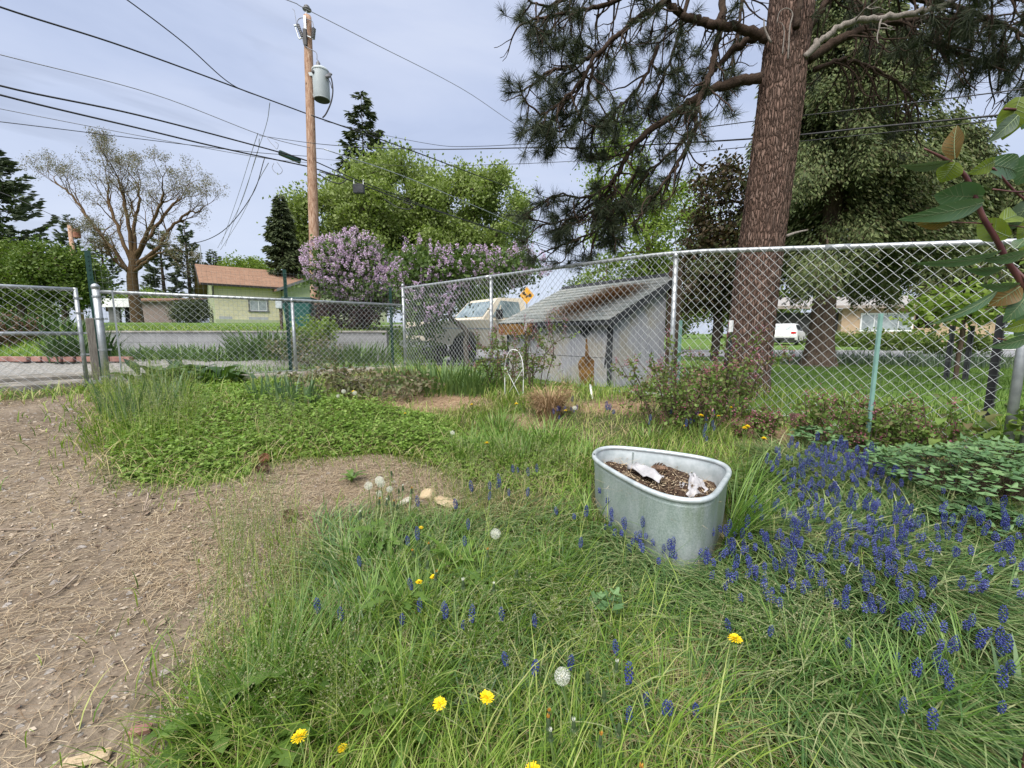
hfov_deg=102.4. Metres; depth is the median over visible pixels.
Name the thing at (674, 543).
grape hyacinth
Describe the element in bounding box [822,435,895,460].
columbine plant
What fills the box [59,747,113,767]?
flat sandstone piece
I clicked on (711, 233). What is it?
plum tree
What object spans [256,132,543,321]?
maple tree
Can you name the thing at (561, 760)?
dandelion rosette
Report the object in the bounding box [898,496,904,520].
grape hyacinth
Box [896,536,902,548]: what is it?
grape hyacinth
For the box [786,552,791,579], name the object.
grape hyacinth
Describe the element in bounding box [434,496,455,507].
stone
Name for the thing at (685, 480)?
dry litter
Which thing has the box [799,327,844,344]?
leafy shrub
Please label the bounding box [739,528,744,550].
grape hyacinth
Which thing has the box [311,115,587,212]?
service cable
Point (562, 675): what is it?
dandelion clock
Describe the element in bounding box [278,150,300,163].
splice case
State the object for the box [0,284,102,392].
chain link gate
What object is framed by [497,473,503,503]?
grape hyacinth
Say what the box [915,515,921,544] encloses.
grape hyacinth
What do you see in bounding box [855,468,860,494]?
grape hyacinth
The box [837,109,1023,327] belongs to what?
cedar tree
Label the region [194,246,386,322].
yellow house
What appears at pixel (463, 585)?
dandelion bud
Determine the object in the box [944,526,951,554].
grape hyacinth
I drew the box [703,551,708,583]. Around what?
grape hyacinth
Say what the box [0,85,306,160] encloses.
phone cable
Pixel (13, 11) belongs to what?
service cable
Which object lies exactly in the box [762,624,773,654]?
grape hyacinth
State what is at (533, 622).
grape hyacinth
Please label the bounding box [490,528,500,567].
dandelion clock
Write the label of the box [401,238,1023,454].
chain link fence
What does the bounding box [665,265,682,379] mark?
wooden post
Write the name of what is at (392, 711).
dandelion rosette
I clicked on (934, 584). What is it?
grape hyacinth
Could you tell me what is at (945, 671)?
grape hyacinth
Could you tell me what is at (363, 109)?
spruce tree
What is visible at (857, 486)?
grape hyacinth
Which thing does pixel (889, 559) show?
grape hyacinth
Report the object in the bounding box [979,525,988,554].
grape hyacinth
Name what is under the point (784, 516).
grape hyacinth
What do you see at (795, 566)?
grape hyacinth
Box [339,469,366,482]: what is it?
dandelion rosette
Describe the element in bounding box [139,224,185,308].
pine tree
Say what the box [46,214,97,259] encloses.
pine tree
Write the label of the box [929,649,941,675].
grape hyacinth
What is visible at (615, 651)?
grape hyacinth
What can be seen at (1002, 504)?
grape hyacinth
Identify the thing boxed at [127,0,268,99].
service cable
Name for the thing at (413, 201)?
phone cable
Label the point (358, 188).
cable box
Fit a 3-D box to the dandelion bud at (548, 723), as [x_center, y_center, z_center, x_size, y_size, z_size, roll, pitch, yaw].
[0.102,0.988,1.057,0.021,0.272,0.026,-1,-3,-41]
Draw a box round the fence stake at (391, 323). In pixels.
[389,287,393,364]
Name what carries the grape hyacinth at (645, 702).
on the ground at (52, 720)
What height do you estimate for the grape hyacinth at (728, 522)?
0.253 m
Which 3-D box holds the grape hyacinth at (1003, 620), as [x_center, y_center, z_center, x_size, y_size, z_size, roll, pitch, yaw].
[1.626,0.842,1.375,0.024,0.232,0.031,5,9,36]
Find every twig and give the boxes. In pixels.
[0,528,40,529]
[1,547,32,575]
[27,574,78,602]
[143,492,151,511]
[180,489,230,495]
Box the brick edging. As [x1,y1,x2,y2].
[0,356,133,361]
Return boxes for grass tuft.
[147,355,247,386]
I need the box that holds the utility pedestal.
[275,301,283,329]
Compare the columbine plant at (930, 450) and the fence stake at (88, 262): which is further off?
the fence stake at (88, 262)
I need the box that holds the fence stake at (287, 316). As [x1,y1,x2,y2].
[282,269,292,371]
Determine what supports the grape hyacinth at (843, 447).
on the ground at (52, 720)
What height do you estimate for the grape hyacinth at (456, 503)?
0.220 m
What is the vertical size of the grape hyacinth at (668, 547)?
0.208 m
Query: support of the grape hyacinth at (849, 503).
on the ground at (52, 720)
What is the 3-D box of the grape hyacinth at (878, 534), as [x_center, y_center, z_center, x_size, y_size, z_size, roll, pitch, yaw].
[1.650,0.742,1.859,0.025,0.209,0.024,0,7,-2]
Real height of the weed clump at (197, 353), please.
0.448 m
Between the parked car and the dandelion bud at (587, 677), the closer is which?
the dandelion bud at (587, 677)
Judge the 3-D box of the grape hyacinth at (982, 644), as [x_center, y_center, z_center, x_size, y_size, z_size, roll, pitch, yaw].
[1.468,0.882,1.308,0.027,0.231,0.027,10,6,12]
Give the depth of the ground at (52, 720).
2.08 m
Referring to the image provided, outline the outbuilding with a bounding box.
[101,298,207,321]
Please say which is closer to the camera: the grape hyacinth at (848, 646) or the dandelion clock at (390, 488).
the grape hyacinth at (848, 646)
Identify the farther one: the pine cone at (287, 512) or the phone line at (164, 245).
the phone line at (164, 245)
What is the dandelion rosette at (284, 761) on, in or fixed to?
on the ground at (52, 720)
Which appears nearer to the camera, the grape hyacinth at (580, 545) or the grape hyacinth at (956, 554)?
the grape hyacinth at (956, 554)
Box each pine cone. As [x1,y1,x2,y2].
[255,462,269,473]
[258,453,269,462]
[282,509,294,520]
[651,462,667,472]
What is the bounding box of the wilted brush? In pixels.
[277,358,444,402]
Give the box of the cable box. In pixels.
[353,179,364,193]
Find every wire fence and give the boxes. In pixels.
[93,256,414,377]
[571,344,1011,440]
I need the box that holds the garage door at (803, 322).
[774,312,838,341]
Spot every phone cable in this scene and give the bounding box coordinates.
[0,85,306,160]
[0,94,306,166]
[317,162,568,255]
[317,169,576,255]
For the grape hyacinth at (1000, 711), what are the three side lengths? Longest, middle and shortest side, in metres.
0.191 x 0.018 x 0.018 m
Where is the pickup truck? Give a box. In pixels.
[393,298,524,362]
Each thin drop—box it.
[0,121,300,155]
[2,109,306,162]
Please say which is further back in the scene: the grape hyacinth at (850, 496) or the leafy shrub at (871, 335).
the leafy shrub at (871, 335)
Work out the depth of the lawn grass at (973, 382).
5.84 m
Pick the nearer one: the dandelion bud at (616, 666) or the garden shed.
the dandelion bud at (616, 666)
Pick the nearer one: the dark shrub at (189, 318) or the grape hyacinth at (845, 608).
the grape hyacinth at (845, 608)
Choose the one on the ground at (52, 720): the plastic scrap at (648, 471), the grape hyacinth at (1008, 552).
the grape hyacinth at (1008, 552)
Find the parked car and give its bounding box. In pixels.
[774,324,804,344]
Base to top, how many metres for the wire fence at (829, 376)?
0.700 m
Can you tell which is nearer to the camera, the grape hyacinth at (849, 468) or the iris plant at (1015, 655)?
the iris plant at (1015, 655)
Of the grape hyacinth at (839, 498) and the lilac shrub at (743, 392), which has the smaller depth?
the grape hyacinth at (839, 498)
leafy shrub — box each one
[0,310,48,346]
[107,285,175,312]
[290,312,343,355]
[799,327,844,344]
[835,328,888,346]
[848,327,922,350]
[887,328,937,346]
[902,325,1012,354]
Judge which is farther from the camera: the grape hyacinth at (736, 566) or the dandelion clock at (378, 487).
the dandelion clock at (378, 487)
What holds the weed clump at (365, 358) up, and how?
on the ground at (52, 720)
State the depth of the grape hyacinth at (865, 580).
1.58 m
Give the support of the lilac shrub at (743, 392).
on the ground at (52, 720)
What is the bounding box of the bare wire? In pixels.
[287,0,608,171]
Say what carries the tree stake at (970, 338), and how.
on the ground at (52, 720)
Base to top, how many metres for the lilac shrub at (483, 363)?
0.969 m
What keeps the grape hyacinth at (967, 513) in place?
on the ground at (52, 720)
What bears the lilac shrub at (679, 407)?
on the ground at (52, 720)
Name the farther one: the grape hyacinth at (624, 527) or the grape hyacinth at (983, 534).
the grape hyacinth at (624, 527)
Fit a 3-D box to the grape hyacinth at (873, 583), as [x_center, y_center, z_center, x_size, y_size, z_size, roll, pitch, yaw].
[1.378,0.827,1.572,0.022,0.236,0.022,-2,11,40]
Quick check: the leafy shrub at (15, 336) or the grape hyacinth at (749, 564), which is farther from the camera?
the leafy shrub at (15, 336)
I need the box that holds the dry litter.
[581,458,729,525]
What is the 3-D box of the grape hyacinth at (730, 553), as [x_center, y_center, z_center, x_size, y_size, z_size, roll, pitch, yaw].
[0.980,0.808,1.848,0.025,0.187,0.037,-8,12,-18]
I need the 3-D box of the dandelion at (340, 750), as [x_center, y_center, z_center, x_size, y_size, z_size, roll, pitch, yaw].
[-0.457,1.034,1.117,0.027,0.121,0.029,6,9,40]
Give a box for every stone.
[400,497,411,505]
[420,488,435,499]
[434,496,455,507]
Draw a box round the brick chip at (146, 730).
[128,722,152,737]
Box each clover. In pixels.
[101,378,466,485]
[172,663,539,766]
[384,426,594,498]
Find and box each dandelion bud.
[359,510,363,554]
[374,497,380,540]
[385,498,388,545]
[401,484,403,519]
[409,487,412,522]
[411,549,414,575]
[422,560,429,590]
[427,542,431,585]
[432,570,437,607]
[461,577,465,641]
[485,547,489,584]
[492,582,495,633]
[508,569,518,594]
[528,601,531,622]
[545,708,551,752]
[545,713,553,766]
[547,727,556,767]
[570,717,576,756]
[584,671,590,719]
[596,730,602,767]
[601,691,607,733]
[607,659,618,726]
[615,723,623,766]
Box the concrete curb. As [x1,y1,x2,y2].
[118,365,404,386]
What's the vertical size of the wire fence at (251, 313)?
1.520 m
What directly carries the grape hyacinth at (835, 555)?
on the ground at (52, 720)
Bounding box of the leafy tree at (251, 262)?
[211,249,274,269]
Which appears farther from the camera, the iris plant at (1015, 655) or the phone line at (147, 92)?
the phone line at (147, 92)
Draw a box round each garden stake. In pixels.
[524,323,526,379]
[676,320,682,382]
[726,320,733,403]
[866,313,883,455]
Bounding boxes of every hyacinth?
[313,598,322,635]
[337,606,343,637]
[357,557,363,583]
[399,613,405,636]
[405,536,410,559]
[407,579,413,600]
[415,495,419,520]
[415,527,421,570]
[417,599,422,617]
[442,604,448,645]
[453,499,458,519]
[466,519,469,540]
[468,604,475,643]
[469,480,475,510]
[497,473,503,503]
[499,606,504,646]
[501,651,512,687]
[524,487,529,522]
[531,659,539,677]
[532,613,537,639]
[566,654,574,683]
[578,537,582,572]
[583,505,588,537]
[612,639,619,673]
[622,517,626,534]
[624,661,633,702]
[626,706,632,747]
[640,516,644,544]
[643,692,649,707]
[657,699,668,748]
[666,538,671,564]
[667,545,674,576]
[667,700,672,735]
[670,537,675,563]
[692,702,699,726]
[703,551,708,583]
[723,519,731,558]
[723,524,727,556]
[724,618,731,632]
[728,546,734,563]
[731,538,735,564]
[733,554,739,583]
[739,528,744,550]
[744,557,751,589]
[745,515,750,534]
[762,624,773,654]
[772,558,778,580]
[780,557,785,581]
[781,508,785,533]
[783,544,790,570]
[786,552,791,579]
[787,516,795,536]
[788,561,793,578]
[789,435,793,468]
[789,505,804,541]
[789,530,794,546]
[790,468,796,490]
[791,548,797,562]
[792,556,796,579]
[793,526,800,550]
[799,516,807,539]
[801,505,806,534]
[806,454,811,476]
[808,565,814,585]
[817,570,824,601]
[819,478,824,496]
[824,541,829,559]
[825,464,830,485]
[825,470,832,495]
[828,525,833,548]
[833,546,838,584]
[834,486,839,509]
[834,506,839,524]
[834,523,842,570]
[836,494,840,505]
[839,443,844,459]
[841,597,849,623]
[842,588,848,624]
[845,637,850,674]
[846,498,850,511]
[847,460,851,484]
[848,490,852,506]
[851,500,858,519]
[851,542,857,556]
[854,478,861,504]
[854,533,860,563]
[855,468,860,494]
[856,493,872,518]
[857,453,862,476]
[860,459,864,481]
[860,570,869,608]
[862,498,867,523]
[863,451,868,481]
[867,592,873,633]
[867,598,875,633]
[868,443,873,456]
[868,517,874,552]
[869,572,875,618]
[871,501,877,517]
[876,527,882,546]
[879,601,885,626]
[881,523,886,545]
[883,566,889,593]
[885,549,892,587]
[886,465,897,498]
[887,487,892,517]
[891,561,897,590]
[892,509,897,535]
[893,502,898,535]
[894,572,902,605]
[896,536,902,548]
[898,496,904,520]
[898,524,905,559]
[899,697,908,739]
[900,612,911,652]
[905,504,910,519]
[906,590,913,609]
[908,523,915,540]
[911,657,922,688]
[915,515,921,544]
[925,576,937,613]
[926,707,938,765]
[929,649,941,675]
[931,654,941,675]
[935,659,948,703]
[940,510,947,537]
[941,520,946,548]
[941,673,954,709]
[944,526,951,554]
[946,637,955,659]
[949,513,955,536]
[951,635,960,657]
[952,546,957,573]
[953,575,966,609]
[957,523,962,545]
[958,516,966,533]
[962,505,971,538]
[966,613,975,648]
[971,628,987,675]
[972,506,978,543]
[976,514,982,537]
[979,511,985,541]
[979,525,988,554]
[980,520,991,542]
[991,531,997,551]
[994,625,1005,654]
[995,640,1006,665]
[996,538,1011,572]
[996,665,1008,720]
[996,700,1006,728]
[997,605,1008,657]
[998,495,1007,524]
[999,518,1007,532]
[1000,523,1010,542]
[1001,513,1009,543]
[1002,535,1015,563]
[1002,634,1013,679]
[1005,542,1013,566]
[1005,660,1015,675]
[1008,514,1023,557]
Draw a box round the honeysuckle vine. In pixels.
[898,97,1023,767]
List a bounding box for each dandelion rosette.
[141,661,289,767]
[227,681,348,767]
[295,635,386,728]
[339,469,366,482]
[349,516,417,573]
[358,683,460,767]
[363,571,454,639]
[408,672,500,767]
[460,569,518,625]
[514,687,619,767]
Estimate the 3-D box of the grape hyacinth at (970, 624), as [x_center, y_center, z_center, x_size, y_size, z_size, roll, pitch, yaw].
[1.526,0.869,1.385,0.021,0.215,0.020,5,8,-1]
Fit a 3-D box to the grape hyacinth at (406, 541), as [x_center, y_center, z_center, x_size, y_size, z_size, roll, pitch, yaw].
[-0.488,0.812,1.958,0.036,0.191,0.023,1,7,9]
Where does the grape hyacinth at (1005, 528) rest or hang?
on the ground at (52, 720)
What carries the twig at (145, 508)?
on the ground at (52, 720)
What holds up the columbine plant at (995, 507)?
on the ground at (52, 720)
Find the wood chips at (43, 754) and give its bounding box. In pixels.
[0,398,464,767]
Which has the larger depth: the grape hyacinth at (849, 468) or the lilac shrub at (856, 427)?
the lilac shrub at (856, 427)
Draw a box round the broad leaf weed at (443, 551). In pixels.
[423,534,485,569]
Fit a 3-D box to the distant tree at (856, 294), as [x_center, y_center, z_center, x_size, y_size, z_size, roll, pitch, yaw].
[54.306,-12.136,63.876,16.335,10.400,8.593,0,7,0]
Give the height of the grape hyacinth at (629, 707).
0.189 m
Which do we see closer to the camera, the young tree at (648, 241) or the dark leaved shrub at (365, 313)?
the dark leaved shrub at (365, 313)
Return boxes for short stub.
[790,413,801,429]
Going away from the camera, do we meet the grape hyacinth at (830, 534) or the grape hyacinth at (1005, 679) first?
the grape hyacinth at (1005, 679)
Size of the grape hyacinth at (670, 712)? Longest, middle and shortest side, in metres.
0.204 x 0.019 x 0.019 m
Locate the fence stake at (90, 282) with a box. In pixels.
[89,281,101,374]
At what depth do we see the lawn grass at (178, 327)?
11.79 m
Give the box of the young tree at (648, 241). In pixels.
[568,92,736,321]
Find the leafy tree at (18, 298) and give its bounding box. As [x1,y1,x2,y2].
[0,235,59,315]
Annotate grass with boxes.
[0,324,425,362]
[0,357,1023,767]
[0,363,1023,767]
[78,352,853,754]
[182,353,422,373]
[626,363,1023,432]
[631,374,1023,439]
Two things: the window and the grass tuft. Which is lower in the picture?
the grass tuft
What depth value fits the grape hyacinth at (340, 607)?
1.50 m
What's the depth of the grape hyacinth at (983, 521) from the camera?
1.86 m
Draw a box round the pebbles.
[0,397,462,765]
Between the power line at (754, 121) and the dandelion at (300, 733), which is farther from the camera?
the power line at (754, 121)
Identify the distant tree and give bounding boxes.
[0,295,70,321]
[444,285,489,314]
[665,288,709,338]
[693,298,729,337]
[729,285,809,312]
[836,292,913,311]
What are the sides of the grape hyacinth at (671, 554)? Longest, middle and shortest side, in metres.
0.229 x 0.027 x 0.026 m
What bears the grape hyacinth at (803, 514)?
on the ground at (52, 720)
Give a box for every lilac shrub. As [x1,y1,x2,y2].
[467,323,541,389]
[490,309,579,390]
[610,324,760,435]
[654,323,794,419]
[728,400,792,442]
[779,383,911,453]
[829,388,984,460]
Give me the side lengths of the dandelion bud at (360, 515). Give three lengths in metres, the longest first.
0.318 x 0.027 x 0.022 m
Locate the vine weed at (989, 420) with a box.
[901,394,1023,455]
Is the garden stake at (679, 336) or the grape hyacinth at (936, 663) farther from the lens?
the garden stake at (679, 336)
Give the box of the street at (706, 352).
[381,324,1014,356]
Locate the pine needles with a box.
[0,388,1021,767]
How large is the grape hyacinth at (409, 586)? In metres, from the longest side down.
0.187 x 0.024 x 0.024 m
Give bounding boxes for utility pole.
[67,225,84,321]
[293,4,333,319]
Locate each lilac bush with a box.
[280,227,410,330]
[380,232,552,365]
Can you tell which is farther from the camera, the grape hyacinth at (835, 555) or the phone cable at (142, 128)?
the phone cable at (142, 128)
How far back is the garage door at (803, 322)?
37.85 m
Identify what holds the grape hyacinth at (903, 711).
on the ground at (52, 720)
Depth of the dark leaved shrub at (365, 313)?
11.62 m
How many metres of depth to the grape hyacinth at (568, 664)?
1.31 m
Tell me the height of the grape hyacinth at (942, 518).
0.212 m
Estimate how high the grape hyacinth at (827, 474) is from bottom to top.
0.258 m
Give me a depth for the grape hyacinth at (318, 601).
1.52 m
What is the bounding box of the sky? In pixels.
[0,0,1023,333]
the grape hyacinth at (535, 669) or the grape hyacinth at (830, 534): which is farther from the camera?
the grape hyacinth at (830, 534)
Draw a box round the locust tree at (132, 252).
[15,125,228,321]
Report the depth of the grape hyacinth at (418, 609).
1.54 m
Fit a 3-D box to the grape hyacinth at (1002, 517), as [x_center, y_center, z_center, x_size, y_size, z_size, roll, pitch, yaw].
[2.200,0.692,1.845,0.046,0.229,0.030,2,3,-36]
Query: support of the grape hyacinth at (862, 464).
on the ground at (52, 720)
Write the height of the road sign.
2.648 m
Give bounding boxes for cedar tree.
[683,0,998,367]
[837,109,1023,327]
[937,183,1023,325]
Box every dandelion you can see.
[291,729,306,766]
[337,743,346,766]
[428,696,446,738]
[429,574,436,608]
[471,689,493,749]
[526,760,539,767]
[695,414,703,443]
[723,633,742,671]
[743,425,750,456]
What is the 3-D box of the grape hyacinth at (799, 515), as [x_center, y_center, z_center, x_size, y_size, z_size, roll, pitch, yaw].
[1.404,0.708,2.034,0.033,0.237,0.026,12,7,-4]
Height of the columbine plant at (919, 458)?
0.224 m
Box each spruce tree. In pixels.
[261,194,304,313]
[325,90,391,218]
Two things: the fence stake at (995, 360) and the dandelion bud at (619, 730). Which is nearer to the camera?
the dandelion bud at (619, 730)
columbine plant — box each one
[587,587,623,622]
[787,425,845,450]
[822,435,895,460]
[857,442,1023,500]
[861,450,972,492]
[914,495,1023,535]
[915,432,1023,500]
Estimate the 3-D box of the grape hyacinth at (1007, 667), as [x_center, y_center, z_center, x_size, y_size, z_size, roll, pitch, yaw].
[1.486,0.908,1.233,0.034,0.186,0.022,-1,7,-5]
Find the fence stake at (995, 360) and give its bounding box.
[981,315,1006,435]
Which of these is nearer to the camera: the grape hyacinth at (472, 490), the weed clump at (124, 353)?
the grape hyacinth at (472, 490)
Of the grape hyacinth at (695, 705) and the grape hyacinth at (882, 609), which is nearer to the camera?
the grape hyacinth at (695, 705)
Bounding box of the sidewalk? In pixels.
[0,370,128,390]
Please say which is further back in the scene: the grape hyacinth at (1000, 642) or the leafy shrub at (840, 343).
the leafy shrub at (840, 343)
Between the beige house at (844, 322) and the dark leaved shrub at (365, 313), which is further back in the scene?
the beige house at (844, 322)
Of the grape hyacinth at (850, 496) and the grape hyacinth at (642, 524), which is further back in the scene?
the grape hyacinth at (850, 496)
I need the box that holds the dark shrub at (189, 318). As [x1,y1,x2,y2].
[164,297,212,322]
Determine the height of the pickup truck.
1.856 m
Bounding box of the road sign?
[520,287,533,307]
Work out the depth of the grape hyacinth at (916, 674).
1.20 m
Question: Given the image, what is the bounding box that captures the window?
[248,300,268,311]
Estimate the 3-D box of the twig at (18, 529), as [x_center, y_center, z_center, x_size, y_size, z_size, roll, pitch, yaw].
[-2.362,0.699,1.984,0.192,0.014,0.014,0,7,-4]
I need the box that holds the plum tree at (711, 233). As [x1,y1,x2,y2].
[659,144,788,360]
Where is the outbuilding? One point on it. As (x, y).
(155, 309)
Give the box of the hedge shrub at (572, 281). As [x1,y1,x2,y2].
[547,268,688,339]
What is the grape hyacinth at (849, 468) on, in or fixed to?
on the ground at (52, 720)
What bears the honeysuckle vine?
on the ground at (52, 720)
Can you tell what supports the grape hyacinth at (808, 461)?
on the ground at (52, 720)
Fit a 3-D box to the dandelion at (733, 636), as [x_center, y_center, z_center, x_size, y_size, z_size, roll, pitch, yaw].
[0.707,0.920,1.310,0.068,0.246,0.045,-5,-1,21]
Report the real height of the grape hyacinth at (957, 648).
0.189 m
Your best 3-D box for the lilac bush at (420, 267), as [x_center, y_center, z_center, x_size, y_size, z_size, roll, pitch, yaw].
[-1.064,-1.815,9.485,4.080,3.002,2.204,0,7,0]
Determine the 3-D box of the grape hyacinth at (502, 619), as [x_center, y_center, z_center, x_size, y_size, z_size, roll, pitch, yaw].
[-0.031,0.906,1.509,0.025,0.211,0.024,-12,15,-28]
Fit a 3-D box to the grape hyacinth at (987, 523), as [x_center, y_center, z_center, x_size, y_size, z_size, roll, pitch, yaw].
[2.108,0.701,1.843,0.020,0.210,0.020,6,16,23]
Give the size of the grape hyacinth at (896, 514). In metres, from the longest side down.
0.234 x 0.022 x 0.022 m
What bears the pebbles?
on the ground at (52, 720)
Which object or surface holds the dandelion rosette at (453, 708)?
on the ground at (52, 720)
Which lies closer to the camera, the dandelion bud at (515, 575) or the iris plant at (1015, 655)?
the iris plant at (1015, 655)
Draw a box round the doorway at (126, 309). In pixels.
[124,307,130,321]
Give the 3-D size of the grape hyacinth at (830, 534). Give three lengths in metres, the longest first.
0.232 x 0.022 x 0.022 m
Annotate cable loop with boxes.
[317,171,346,183]
[384,199,412,209]
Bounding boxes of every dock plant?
[102,358,196,386]
[157,359,231,383]
[170,364,256,386]
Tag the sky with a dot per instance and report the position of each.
(255, 45)
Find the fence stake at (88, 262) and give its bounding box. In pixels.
[84,250,93,317]
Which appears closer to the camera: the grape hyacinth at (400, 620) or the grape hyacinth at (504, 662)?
the grape hyacinth at (504, 662)
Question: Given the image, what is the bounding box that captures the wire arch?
[504,349,523,393]
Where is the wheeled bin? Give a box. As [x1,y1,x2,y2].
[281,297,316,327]
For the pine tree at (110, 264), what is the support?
on the ground at (52, 720)
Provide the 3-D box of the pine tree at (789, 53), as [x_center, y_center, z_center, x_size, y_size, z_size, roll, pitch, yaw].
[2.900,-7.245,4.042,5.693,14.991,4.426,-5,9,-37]
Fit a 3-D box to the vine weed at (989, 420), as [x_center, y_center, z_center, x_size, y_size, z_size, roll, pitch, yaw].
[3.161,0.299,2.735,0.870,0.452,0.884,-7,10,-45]
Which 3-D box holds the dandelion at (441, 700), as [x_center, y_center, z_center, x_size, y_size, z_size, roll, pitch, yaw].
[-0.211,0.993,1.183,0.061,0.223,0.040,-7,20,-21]
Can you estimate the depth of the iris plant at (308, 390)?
4.15 m
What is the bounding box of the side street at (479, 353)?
[422,352,680,367]
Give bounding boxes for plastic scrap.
[627,462,663,482]
[686,472,707,496]
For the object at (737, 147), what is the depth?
4.44 m
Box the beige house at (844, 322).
[774,296,994,341]
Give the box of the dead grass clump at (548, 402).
[515,371,586,420]
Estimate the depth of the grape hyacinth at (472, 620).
1.47 m
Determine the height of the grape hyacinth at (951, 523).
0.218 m
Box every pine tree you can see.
[0,150,64,259]
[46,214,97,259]
[89,227,125,311]
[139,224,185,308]
[164,221,207,305]
[202,249,224,308]
[494,0,1023,396]
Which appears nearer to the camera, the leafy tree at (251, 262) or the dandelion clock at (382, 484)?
the dandelion clock at (382, 484)
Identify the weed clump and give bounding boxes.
[0,309,113,331]
[10,315,70,325]
[24,323,137,362]
[108,345,195,359]
[129,342,231,363]
[216,325,310,361]
[306,338,399,366]
[364,354,507,396]
[441,368,506,397]
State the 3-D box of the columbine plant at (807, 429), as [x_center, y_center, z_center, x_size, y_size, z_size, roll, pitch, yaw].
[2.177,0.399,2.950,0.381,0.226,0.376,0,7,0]
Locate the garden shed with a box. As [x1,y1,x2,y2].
[498,273,672,387]
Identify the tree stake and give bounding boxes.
[943,326,955,379]
[962,326,974,381]
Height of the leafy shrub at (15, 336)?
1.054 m
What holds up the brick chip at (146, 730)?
on the ground at (52, 720)
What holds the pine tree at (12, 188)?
on the ground at (52, 720)
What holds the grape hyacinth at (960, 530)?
on the ground at (52, 720)
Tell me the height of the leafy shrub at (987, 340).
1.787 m
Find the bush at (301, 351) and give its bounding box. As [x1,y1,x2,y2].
[258,327,349,366]
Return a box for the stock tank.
[592,446,731,573]
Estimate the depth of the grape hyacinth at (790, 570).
1.69 m
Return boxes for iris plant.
[79,371,185,424]
[117,369,198,409]
[240,369,286,403]
[260,370,323,411]
[971,633,1023,712]
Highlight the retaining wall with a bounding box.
[105,331,389,360]
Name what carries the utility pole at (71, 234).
on the ground at (52, 720)
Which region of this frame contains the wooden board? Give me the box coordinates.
[85,318,99,383]
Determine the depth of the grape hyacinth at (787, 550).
1.83 m
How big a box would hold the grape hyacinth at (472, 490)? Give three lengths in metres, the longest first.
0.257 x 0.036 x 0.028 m
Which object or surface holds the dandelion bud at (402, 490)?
on the ground at (52, 720)
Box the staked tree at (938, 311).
[888,261,1023,379]
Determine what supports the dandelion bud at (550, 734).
on the ground at (52, 720)
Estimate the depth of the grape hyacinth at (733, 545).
1.83 m
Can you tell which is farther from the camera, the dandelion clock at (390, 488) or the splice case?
the splice case
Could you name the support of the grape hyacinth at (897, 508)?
on the ground at (52, 720)
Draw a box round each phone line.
[0,54,321,148]
[0,158,264,245]
[324,149,562,243]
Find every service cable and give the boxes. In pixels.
[0,6,305,113]
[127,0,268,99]
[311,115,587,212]
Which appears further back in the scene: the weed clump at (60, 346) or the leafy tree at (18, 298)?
the leafy tree at (18, 298)
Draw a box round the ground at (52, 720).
[0,322,1023,767]
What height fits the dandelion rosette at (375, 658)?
0.124 m
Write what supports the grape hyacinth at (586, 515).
on the ground at (52, 720)
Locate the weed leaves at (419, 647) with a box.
[189,529,617,767]
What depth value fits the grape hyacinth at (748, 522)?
1.97 m
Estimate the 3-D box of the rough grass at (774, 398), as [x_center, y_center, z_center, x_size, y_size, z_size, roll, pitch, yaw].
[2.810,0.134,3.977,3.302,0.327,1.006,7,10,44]
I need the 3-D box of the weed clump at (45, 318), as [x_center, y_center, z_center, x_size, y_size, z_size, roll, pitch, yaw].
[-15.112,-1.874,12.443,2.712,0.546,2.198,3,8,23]
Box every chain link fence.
[91,283,403,382]
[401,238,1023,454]
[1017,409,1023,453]
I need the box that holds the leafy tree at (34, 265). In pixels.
[0,227,122,323]
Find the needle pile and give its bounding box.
[533,280,660,320]
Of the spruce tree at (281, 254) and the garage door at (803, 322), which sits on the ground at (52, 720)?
the spruce tree at (281, 254)
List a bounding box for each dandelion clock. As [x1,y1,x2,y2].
[365,482,371,525]
[375,476,383,515]
[377,479,384,515]
[386,487,392,511]
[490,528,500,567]
[554,666,569,729]
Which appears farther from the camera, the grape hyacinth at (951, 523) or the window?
the window
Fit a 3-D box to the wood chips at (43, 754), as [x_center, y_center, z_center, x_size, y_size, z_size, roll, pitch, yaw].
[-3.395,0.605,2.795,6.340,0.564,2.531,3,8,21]
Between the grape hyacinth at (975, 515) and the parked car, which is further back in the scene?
the parked car
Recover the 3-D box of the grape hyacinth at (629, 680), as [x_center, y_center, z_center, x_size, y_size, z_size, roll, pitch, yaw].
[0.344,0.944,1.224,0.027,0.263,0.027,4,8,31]
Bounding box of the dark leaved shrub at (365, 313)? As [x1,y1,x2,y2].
[309,286,389,330]
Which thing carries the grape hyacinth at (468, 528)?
on the ground at (52, 720)
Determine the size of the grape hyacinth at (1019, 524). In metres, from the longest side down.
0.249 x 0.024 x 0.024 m

